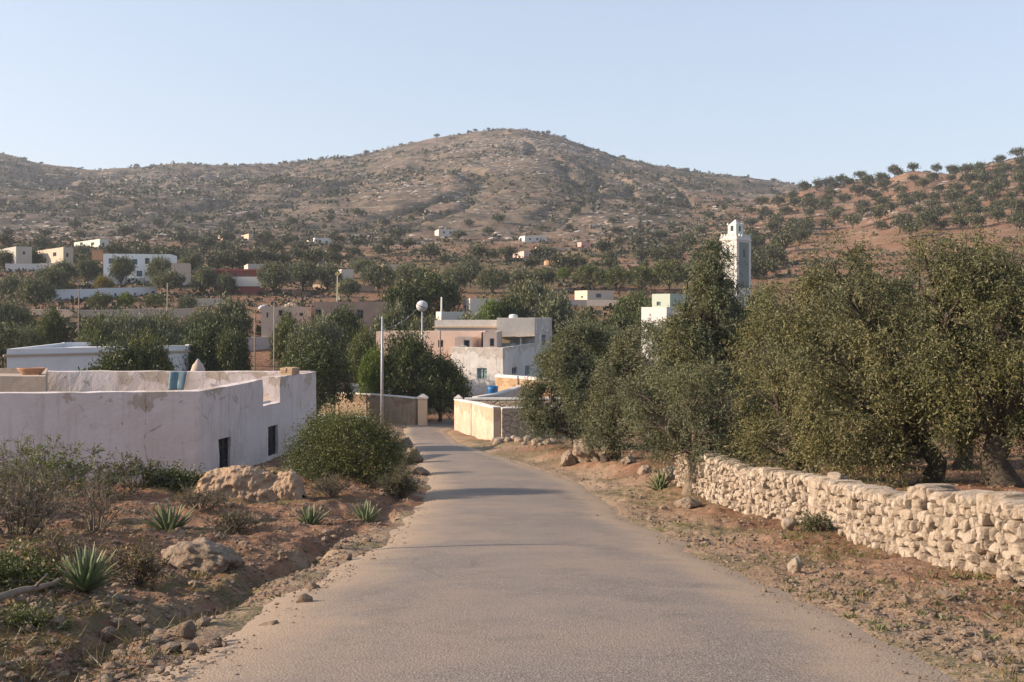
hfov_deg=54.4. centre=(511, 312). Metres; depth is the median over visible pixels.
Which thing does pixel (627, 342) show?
olive tree
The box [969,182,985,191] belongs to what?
olive tree
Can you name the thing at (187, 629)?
stone
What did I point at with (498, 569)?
road
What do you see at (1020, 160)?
olive tree
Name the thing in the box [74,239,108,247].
house
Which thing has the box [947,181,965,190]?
olive tree
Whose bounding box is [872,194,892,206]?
olive tree
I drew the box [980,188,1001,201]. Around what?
olive tree
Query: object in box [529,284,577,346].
olive tree
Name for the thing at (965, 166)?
olive tree
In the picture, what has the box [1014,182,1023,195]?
olive tree
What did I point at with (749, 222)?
olive tree
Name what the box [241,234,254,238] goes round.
farmhouse
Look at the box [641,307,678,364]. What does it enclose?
house
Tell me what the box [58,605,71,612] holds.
stone
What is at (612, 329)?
olive tree
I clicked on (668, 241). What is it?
olive tree
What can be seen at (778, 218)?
olive tree
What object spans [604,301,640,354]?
carob tree
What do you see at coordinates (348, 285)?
olive tree
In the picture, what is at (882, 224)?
olive tree
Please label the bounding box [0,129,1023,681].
ground
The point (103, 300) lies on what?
broadleaf tree
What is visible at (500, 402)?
courtyard wall
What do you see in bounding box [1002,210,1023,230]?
olive tree
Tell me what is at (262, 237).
olive tree
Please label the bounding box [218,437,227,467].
window
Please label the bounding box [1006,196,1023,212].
olive tree
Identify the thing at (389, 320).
olive tree
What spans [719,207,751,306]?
minaret
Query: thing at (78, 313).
utility pole
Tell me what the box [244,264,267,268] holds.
shed
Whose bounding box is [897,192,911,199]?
olive tree
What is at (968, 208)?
olive tree
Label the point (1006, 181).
olive tree
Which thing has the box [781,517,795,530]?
stone
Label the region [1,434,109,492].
thorn scrub
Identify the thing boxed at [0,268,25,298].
olive tree
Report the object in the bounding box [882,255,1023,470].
olive tree
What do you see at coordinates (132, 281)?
field wall
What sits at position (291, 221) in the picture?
olive tree
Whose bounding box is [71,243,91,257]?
olive tree
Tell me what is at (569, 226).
olive tree
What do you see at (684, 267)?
olive tree
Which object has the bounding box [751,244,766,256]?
olive tree
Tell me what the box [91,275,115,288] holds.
almond tree
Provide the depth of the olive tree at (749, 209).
423.51 m
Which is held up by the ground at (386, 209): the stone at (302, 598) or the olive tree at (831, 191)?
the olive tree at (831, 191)
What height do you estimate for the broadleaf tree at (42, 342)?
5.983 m
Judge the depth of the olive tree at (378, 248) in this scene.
264.12 m
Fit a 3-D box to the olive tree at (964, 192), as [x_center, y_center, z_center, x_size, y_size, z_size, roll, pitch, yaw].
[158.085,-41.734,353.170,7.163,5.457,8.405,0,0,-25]
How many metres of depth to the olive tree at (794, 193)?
441.98 m
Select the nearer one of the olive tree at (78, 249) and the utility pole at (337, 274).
the utility pole at (337, 274)
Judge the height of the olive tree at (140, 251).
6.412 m
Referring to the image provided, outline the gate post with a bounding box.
[417,394,428,424]
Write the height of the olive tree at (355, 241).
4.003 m
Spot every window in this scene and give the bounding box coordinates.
[136,271,141,276]
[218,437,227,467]
[268,425,274,455]
[315,309,320,317]
[357,310,362,318]
[464,340,469,346]
[477,368,486,378]
[490,338,493,345]
[512,367,516,374]
[525,365,528,375]
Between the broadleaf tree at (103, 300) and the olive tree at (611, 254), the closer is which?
the broadleaf tree at (103, 300)
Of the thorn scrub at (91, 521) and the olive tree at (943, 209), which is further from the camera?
the olive tree at (943, 209)
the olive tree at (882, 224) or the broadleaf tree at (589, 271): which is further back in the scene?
the olive tree at (882, 224)
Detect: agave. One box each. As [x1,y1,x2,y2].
[46,541,122,591]
[137,500,195,531]
[293,502,336,524]
[347,499,390,523]
[644,470,675,490]
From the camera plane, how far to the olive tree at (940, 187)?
383.49 m
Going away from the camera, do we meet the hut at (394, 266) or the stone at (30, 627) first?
the stone at (30, 627)
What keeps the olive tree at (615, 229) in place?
on the ground at (386, 209)
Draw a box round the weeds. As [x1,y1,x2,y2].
[1,439,1023,681]
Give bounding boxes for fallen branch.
[0,573,62,600]
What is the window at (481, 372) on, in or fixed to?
in the two storey house at (519, 349)
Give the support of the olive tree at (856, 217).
on the ground at (386, 209)
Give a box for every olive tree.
[0,233,15,247]
[0,246,12,268]
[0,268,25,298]
[0,290,37,353]
[0,315,40,367]
[1,226,15,235]
[8,274,59,308]
[12,239,41,250]
[16,212,25,218]
[29,233,55,249]
[30,262,71,290]
[32,247,41,263]
[32,258,42,263]
[36,227,52,237]
[50,257,79,281]
[67,218,82,229]
[70,228,87,238]
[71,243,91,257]
[73,251,98,265]
[75,253,101,284]
[88,302,157,345]
[97,241,127,253]
[107,252,137,287]
[116,222,133,235]
[127,243,155,253]
[132,241,152,251]
[135,232,151,241]
[136,304,193,345]
[143,251,171,279]
[148,267,186,294]
[150,214,163,226]
[150,243,172,253]
[155,246,183,259]
[168,231,192,244]
[173,213,185,220]
[173,225,187,232]
[176,291,198,309]
[177,246,192,258]
[178,249,204,270]
[179,300,217,336]
[188,232,198,240]
[189,214,205,222]
[191,263,219,294]
[195,233,215,250]
[202,287,253,346]
[203,253,229,268]
[211,240,235,251]
[214,270,238,294]
[216,229,239,241]
[217,245,232,255]
[222,255,246,267]
[224,243,253,268]
[244,210,258,220]
[245,246,276,263]
[253,229,274,245]
[255,259,293,295]
[264,237,286,254]
[269,248,292,264]
[278,234,293,243]
[281,307,349,375]
[284,216,299,226]
[287,246,306,259]
[287,257,320,289]
[290,238,311,250]
[298,245,329,264]
[312,259,343,290]
[319,247,343,265]
[325,239,346,254]
[326,213,334,221]
[329,234,344,242]
[332,274,361,300]
[345,244,362,257]
[346,258,359,268]
[350,237,365,247]
[350,256,377,272]
[352,206,363,215]
[356,262,396,294]
[368,297,418,342]
[373,243,387,255]
[377,217,392,226]
[378,234,395,249]
[390,227,408,237]
[390,259,423,283]
[399,238,416,248]
[410,311,439,330]
[413,206,424,213]
[418,239,446,260]
[436,251,452,265]
[438,282,462,308]
[440,263,470,291]
[449,228,466,240]
[456,252,478,263]
[456,255,482,287]
[464,219,474,226]
[466,239,491,260]
[473,264,513,296]
[482,226,494,235]
[485,247,500,258]
[491,212,505,223]
[497,273,553,317]
[498,245,521,261]
[503,261,535,291]
[505,318,634,456]
[521,256,542,269]
[528,241,556,264]
[528,262,556,287]
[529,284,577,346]
[535,224,546,231]
[542,251,579,269]
[564,223,574,230]
[564,314,700,463]
[569,252,587,268]
[570,205,580,214]
[579,309,636,354]
[593,236,616,252]
[593,351,790,495]
[599,256,620,271]
[600,248,621,261]
[607,217,616,222]
[609,224,624,233]
[612,234,627,246]
[630,235,646,244]
[632,232,769,451]
[633,246,648,258]
[644,244,666,262]
[648,207,657,213]
[650,228,670,239]
[660,237,675,246]
[660,242,686,262]
[674,232,697,247]
[675,241,690,254]
[681,260,696,284]
[682,279,726,315]
[689,249,706,260]
[693,223,706,232]
[702,210,715,218]
[714,259,867,498]
[734,280,790,354]
[743,216,757,226]
[743,228,762,235]
[746,206,755,213]
[746,232,765,249]
[747,229,767,242]
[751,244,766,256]
[751,251,770,269]
[751,262,759,275]
[751,268,949,472]
[752,257,777,278]
[754,243,789,263]
[755,196,769,205]
[756,204,773,217]
[760,242,774,250]
[761,217,781,233]
[764,212,992,487]
[766,214,785,225]
[766,234,783,245]
[770,194,787,206]
[771,230,797,248]
[778,206,794,214]
[779,220,800,232]
[785,189,799,198]
[786,215,800,223]
[787,195,803,207]
[788,222,813,244]
[797,179,809,191]
[798,215,815,225]
[799,218,817,232]
[802,206,815,215]
[803,194,819,207]
[804,192,814,198]
[811,177,829,188]
[815,217,834,229]
[817,197,833,211]
[818,194,834,200]
[823,175,835,184]
[823,187,838,196]
[824,204,841,223]
[826,179,839,187]
[831,204,845,212]
[833,174,846,183]
[836,192,851,203]
[837,212,862,227]
[842,176,854,184]
[849,183,867,195]
[852,170,866,179]
[853,199,873,208]
[853,205,870,216]
[858,173,875,184]
[868,190,883,198]
[869,203,888,220]
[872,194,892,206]
[872,219,889,230]
[873,213,1023,487]
[874,172,887,181]
[875,177,892,187]
[882,200,901,212]
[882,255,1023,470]
[888,163,902,176]
[891,211,914,231]
[893,184,909,192]
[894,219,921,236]
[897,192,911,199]
[897,211,913,221]
[899,195,916,209]
[905,174,919,180]
[907,162,920,171]
[908,203,924,213]
[912,189,927,204]
[913,176,933,188]
[913,208,939,229]
[916,205,942,215]
[923,197,941,207]
[924,189,940,201]
[926,172,938,181]
[930,163,942,172]
[931,183,945,191]
[933,204,950,218]
[933,219,951,229]
[940,187,962,203]
[942,173,957,181]
[944,164,958,173]
[946,203,962,212]
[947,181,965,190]
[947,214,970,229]
[951,209,966,217]
[952,188,968,200]
[952,193,982,213]
[958,170,978,185]
[959,162,972,172]
[963,202,986,215]
[964,211,988,228]
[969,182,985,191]
[971,164,985,171]
[973,169,991,181]
[974,187,986,196]
[975,161,986,166]
[975,170,994,182]
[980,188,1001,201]
[981,202,1006,216]
[982,178,1005,193]
[988,208,1005,223]
[989,175,1010,189]
[989,198,1005,209]
[990,166,1007,175]
[991,154,1006,163]
[994,170,1010,179]
[996,162,1008,168]
[1000,162,1012,171]
[1001,187,1020,200]
[1002,197,1016,210]
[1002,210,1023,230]
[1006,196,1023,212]
[1008,146,1023,156]
[1010,170,1023,185]
[1011,169,1023,175]
[1014,154,1023,164]
[1014,163,1023,170]
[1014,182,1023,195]
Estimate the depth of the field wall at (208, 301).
147.88 m
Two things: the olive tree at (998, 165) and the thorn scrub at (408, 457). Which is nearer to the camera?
the thorn scrub at (408, 457)
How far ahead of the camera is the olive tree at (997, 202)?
299.42 m
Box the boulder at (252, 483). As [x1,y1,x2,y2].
[193,465,305,502]
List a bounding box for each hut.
[91,249,103,259]
[339,269,352,279]
[381,264,399,270]
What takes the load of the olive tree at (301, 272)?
on the ground at (386, 209)
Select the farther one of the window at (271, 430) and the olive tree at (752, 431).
the window at (271, 430)
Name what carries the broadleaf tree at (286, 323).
on the ground at (386, 209)
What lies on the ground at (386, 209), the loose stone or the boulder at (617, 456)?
the boulder at (617, 456)
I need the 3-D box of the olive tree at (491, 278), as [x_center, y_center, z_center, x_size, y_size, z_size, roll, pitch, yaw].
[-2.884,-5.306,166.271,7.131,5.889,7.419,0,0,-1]
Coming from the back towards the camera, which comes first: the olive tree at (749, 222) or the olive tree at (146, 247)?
the olive tree at (749, 222)
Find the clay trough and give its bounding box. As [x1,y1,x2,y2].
[17,367,45,374]
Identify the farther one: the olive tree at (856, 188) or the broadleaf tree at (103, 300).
the olive tree at (856, 188)
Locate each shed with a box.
[172,263,190,284]
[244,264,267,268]
[436,312,463,319]
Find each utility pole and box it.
[78,291,79,339]
[254,311,255,370]
[273,303,274,370]
[335,272,339,301]
[380,316,383,430]
[439,330,440,356]
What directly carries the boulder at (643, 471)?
on the ground at (386, 209)
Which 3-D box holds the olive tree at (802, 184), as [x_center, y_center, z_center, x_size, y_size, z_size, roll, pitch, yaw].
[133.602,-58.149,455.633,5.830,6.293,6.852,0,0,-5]
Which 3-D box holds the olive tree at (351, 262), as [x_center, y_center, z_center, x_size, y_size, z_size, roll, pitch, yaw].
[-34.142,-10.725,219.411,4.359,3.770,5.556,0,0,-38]
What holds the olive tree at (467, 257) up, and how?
on the ground at (386, 209)
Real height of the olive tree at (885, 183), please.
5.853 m
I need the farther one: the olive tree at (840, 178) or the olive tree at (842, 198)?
the olive tree at (840, 178)
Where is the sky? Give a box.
[0,0,1023,185]
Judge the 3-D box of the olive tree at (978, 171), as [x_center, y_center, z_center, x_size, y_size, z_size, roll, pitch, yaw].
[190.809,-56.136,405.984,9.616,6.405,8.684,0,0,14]
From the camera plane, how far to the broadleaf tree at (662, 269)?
178.02 m
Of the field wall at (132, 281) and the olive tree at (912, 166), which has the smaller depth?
the field wall at (132, 281)
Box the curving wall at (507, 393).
[472,385,522,397]
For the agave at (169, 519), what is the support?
on the ground at (386, 209)
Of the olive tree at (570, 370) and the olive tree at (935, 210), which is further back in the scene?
the olive tree at (935, 210)
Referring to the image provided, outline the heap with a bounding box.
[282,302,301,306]
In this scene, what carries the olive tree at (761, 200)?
on the ground at (386, 209)
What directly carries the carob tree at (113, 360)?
on the ground at (386, 209)
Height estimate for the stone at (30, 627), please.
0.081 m
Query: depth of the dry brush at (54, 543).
12.57 m
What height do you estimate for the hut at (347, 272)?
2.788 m
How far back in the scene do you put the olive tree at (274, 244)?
265.63 m
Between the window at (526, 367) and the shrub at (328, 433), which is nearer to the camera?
the shrub at (328, 433)
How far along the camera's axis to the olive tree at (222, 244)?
276.08 m
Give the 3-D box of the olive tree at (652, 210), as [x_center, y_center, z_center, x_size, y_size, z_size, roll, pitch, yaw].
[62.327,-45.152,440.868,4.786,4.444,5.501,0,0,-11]
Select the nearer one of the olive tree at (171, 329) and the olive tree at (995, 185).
the olive tree at (171, 329)
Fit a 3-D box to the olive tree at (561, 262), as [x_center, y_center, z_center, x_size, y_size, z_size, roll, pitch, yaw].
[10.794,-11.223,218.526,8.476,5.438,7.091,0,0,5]
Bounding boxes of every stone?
[25,624,35,633]
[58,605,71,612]
[98,626,117,641]
[173,621,196,639]
[179,642,198,652]
[192,635,226,649]
[258,620,278,625]
[295,594,312,602]
[305,582,320,589]
[340,553,351,559]
[401,437,412,450]
[404,447,423,462]
[412,467,429,474]
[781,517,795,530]
[787,556,802,573]
[827,472,842,479]
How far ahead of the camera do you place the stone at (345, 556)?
13.56 m
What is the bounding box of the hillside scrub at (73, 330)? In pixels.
[0,128,1023,355]
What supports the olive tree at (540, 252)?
on the ground at (386, 209)
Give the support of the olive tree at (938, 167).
on the ground at (386, 209)
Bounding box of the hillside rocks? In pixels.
[0,129,996,243]
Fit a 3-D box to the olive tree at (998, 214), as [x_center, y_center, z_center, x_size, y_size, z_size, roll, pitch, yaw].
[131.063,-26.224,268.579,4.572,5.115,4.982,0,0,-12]
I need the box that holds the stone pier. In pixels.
[808,475,820,516]
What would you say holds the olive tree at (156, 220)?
on the ground at (386, 209)
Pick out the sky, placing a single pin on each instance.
(790, 91)
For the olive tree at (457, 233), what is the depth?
357.93 m
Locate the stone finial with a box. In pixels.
[191,359,204,370]
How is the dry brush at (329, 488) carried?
on the ground at (386, 209)
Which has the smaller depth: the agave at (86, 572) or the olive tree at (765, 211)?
the agave at (86, 572)
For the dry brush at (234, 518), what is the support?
on the ground at (386, 209)
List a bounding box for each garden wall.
[321,392,417,424]
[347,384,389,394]
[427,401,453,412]
[495,374,554,396]
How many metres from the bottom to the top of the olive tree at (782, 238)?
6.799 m
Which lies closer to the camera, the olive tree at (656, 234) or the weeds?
the weeds
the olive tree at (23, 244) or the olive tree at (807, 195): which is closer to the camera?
the olive tree at (23, 244)
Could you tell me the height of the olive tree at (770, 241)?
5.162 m
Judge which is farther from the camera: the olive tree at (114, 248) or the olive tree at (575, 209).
the olive tree at (575, 209)
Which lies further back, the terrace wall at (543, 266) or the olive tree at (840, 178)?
the olive tree at (840, 178)
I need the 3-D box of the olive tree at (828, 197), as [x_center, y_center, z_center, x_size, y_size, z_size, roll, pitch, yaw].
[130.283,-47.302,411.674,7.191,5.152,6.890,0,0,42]
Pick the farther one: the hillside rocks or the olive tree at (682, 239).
the hillside rocks
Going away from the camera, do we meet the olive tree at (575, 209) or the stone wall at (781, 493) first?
the stone wall at (781, 493)
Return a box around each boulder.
[161,537,244,574]
[193,465,305,502]
[559,449,578,466]
[572,438,603,462]
[598,447,620,459]
[620,455,635,465]
[637,465,651,475]
[657,465,675,481]
[674,496,701,508]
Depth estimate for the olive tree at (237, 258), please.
216.20 m
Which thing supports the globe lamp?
on the ground at (386, 209)
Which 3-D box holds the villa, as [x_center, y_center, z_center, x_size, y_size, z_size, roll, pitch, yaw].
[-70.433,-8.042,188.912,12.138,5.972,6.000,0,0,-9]
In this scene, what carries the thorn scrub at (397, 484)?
on the ground at (386, 209)
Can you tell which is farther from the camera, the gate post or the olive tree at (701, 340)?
the gate post
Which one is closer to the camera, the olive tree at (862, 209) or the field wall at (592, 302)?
the field wall at (592, 302)
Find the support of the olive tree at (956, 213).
on the ground at (386, 209)
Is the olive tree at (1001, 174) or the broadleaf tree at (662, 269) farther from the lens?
the olive tree at (1001, 174)
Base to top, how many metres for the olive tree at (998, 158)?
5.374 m
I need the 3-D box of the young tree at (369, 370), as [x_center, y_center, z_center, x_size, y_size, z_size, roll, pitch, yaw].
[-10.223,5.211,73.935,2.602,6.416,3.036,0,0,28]
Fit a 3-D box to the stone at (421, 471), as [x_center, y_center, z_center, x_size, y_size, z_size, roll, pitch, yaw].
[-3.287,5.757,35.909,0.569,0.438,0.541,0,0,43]
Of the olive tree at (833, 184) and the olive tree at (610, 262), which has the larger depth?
the olive tree at (833, 184)
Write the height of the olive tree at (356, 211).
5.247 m
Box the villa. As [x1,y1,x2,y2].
[103,254,176,281]
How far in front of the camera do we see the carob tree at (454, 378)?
72.69 m
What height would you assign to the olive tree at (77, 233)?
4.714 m
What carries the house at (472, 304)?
on the ground at (386, 209)
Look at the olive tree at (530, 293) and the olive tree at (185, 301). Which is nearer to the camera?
the olive tree at (530, 293)
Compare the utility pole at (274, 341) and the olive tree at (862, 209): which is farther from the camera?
the olive tree at (862, 209)
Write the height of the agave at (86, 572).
0.436 m
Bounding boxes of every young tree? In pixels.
[116,290,136,308]
[353,342,389,408]
[474,289,501,319]
[556,267,571,281]
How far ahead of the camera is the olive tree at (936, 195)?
357.76 m
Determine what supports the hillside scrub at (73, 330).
on the ground at (386, 209)
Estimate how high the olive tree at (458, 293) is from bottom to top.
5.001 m
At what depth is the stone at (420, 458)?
42.03 m
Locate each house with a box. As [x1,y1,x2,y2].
[0,246,31,263]
[0,368,315,482]
[3,342,205,370]
[35,247,72,267]
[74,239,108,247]
[214,269,267,293]
[314,302,386,342]
[376,330,501,388]
[432,318,551,396]
[463,298,498,319]
[575,290,613,299]
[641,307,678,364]
[652,294,686,339]
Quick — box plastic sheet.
[168,371,186,389]
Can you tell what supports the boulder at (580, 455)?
on the ground at (386, 209)
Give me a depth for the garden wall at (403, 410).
71.46 m
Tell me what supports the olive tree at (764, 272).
on the ground at (386, 209)
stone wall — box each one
[673,445,826,521]
[814,476,1023,581]
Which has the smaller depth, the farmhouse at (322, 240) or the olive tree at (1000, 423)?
the olive tree at (1000, 423)
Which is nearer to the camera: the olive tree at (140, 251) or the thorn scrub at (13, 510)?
the thorn scrub at (13, 510)
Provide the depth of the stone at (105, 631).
7.57 m
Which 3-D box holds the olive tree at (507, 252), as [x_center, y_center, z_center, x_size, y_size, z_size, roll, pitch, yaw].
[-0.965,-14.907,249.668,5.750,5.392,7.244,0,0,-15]
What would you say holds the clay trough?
on the flat roofed house at (210, 418)
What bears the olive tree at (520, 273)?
on the ground at (386, 209)
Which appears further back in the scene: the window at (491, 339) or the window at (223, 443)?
the window at (491, 339)
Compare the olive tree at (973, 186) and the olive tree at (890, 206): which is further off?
the olive tree at (973, 186)
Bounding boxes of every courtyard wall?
[454,399,500,439]
[464,397,559,406]
[501,406,567,438]
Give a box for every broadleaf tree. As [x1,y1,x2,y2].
[1,249,10,266]
[26,324,49,345]
[75,304,119,346]
[85,290,115,309]
[118,318,183,370]
[139,292,172,308]
[267,305,304,368]
[273,343,296,370]
[344,317,379,383]
[455,305,493,319]
[572,261,604,288]
[599,263,634,290]
[611,288,650,319]
[626,261,658,289]
[632,293,651,324]
[646,256,691,290]
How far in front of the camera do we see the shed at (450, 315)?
116.35 m
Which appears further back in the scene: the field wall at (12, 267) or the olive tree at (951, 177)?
the olive tree at (951, 177)
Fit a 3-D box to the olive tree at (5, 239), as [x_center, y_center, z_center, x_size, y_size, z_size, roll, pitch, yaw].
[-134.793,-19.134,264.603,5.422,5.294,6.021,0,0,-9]
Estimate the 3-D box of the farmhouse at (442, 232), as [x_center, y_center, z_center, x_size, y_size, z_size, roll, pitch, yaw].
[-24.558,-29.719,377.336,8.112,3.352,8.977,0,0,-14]
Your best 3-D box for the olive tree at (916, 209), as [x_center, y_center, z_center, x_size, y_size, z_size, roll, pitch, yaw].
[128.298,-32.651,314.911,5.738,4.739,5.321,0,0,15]
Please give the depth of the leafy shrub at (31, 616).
7.38 m
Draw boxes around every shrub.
[0,527,74,595]
[0,589,88,635]
[138,459,204,492]
[270,395,416,487]
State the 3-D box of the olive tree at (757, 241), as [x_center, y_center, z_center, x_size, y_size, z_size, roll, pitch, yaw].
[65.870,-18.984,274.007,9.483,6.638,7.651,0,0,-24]
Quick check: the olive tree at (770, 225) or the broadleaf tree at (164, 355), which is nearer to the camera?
the broadleaf tree at (164, 355)
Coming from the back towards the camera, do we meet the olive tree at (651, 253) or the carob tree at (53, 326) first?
the olive tree at (651, 253)
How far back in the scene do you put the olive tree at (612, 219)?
413.88 m
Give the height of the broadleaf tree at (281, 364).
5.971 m
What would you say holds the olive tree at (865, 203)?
on the ground at (386, 209)
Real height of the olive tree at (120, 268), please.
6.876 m
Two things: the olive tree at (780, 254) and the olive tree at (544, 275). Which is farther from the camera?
the olive tree at (780, 254)
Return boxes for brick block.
[280,367,299,374]
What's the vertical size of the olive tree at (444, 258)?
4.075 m
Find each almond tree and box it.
[61,282,75,288]
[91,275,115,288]
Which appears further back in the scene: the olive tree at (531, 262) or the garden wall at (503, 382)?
the olive tree at (531, 262)
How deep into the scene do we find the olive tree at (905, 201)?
339.08 m
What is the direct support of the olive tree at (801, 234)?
on the ground at (386, 209)
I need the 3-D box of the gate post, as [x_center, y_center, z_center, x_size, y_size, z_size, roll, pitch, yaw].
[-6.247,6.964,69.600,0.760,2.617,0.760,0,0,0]
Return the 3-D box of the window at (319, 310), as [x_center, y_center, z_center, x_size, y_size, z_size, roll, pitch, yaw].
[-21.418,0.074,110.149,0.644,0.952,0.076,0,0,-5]
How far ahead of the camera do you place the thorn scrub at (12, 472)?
17.45 m
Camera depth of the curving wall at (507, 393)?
75.12 m
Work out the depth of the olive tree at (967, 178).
391.99 m
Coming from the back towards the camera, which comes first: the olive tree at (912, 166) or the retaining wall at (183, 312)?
the olive tree at (912, 166)
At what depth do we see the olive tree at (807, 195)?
425.04 m
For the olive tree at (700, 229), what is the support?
on the ground at (386, 209)
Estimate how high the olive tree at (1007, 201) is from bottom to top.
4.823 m
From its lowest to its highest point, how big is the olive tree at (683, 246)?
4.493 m
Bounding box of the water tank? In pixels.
[509,314,517,317]
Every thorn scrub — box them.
[0,425,73,511]
[0,458,90,536]
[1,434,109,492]
[53,457,143,499]
[62,466,155,534]
[95,450,174,486]
[98,531,176,589]
[368,459,425,498]
[383,445,422,471]
[795,508,837,532]
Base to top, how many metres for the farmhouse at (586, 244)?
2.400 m
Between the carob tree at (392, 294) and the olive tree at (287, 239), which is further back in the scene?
the olive tree at (287, 239)
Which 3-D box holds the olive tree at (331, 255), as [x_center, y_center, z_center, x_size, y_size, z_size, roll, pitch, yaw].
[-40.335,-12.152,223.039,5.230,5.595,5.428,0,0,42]
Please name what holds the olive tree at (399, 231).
on the ground at (386, 209)
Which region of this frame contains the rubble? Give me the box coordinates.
[490,435,557,445]
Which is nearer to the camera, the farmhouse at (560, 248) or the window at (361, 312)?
the window at (361, 312)
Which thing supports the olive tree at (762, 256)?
on the ground at (386, 209)
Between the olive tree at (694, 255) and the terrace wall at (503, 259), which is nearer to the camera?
the olive tree at (694, 255)
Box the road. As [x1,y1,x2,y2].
[143,421,957,681]
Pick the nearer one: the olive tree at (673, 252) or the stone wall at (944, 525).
the stone wall at (944, 525)
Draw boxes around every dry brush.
[18,519,105,563]
[161,483,235,513]
[198,507,259,534]
[310,470,352,498]
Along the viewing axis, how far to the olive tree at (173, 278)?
163.22 m
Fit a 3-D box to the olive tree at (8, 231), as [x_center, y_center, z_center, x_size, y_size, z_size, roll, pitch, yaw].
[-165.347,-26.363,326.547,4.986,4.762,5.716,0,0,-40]
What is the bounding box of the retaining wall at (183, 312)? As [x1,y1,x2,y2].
[29,308,194,317]
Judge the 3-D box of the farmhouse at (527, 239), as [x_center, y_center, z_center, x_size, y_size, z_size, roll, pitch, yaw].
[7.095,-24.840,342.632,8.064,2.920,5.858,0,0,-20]
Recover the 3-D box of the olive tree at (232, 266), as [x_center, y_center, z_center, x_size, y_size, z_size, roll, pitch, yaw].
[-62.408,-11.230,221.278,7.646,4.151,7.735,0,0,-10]
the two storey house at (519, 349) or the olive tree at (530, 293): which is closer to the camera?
the two storey house at (519, 349)
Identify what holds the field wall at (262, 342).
on the ground at (386, 209)
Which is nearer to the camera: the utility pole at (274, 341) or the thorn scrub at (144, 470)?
the thorn scrub at (144, 470)
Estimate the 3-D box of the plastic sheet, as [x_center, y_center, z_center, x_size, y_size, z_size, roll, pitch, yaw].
[-17.264,3.498,51.417,0.898,0.954,0.288,0,0,0]
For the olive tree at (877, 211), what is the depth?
322.31 m
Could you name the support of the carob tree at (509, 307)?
on the ground at (386, 209)
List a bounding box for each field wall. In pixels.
[5,263,53,271]
[54,287,156,299]
[88,277,144,283]
[194,298,222,306]
[246,337,269,350]
[567,300,617,305]
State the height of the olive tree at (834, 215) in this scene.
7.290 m
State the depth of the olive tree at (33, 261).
209.20 m
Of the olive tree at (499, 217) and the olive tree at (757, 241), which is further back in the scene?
the olive tree at (499, 217)
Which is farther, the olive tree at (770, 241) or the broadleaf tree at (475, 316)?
the olive tree at (770, 241)
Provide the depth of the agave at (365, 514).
20.77 m
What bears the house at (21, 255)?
on the ground at (386, 209)
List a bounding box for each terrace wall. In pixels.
[313,284,373,290]
[480,258,526,261]
[524,264,574,268]
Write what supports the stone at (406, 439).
on the ground at (386, 209)
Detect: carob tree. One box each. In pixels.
[33,297,71,344]
[78,324,173,370]
[172,308,234,370]
[207,316,255,370]
[280,330,368,414]
[327,299,369,351]
[367,314,445,421]
[373,273,423,321]
[393,263,465,323]
[403,344,477,421]
[492,289,528,317]
[566,305,610,354]
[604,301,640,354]
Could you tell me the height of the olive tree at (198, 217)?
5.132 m
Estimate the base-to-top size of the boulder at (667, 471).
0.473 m
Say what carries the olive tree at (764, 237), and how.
on the ground at (386, 209)
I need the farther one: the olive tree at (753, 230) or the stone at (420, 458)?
the olive tree at (753, 230)
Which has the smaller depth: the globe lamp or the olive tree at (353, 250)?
the globe lamp
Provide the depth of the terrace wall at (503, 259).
249.83 m
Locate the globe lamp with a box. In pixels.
[416,301,427,338]
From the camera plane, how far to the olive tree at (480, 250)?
245.32 m
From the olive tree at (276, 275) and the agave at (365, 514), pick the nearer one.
the agave at (365, 514)
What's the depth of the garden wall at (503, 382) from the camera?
81.28 m
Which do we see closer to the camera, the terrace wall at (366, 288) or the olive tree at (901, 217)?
the terrace wall at (366, 288)
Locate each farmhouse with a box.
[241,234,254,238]
[261,307,313,348]
[307,238,331,243]
[435,229,459,235]
[513,251,545,257]
[519,236,546,242]
[535,247,567,252]
[577,242,590,246]
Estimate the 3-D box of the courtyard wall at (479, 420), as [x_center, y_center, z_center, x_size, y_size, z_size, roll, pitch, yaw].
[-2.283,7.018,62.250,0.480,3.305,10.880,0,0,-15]
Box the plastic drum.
[487,386,497,393]
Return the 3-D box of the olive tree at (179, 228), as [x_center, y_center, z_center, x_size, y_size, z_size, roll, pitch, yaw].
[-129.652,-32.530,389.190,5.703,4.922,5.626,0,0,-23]
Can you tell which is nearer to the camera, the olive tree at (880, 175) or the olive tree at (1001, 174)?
the olive tree at (1001, 174)
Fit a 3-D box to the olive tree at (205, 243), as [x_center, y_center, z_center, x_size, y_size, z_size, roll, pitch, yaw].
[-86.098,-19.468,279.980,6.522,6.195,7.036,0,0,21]
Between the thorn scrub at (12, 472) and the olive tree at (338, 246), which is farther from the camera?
the olive tree at (338, 246)
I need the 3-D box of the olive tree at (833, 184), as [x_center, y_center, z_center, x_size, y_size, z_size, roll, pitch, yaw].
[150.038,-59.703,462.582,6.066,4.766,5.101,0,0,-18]
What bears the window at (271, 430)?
in the flat roofed house at (210, 418)
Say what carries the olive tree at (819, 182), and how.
on the ground at (386, 209)

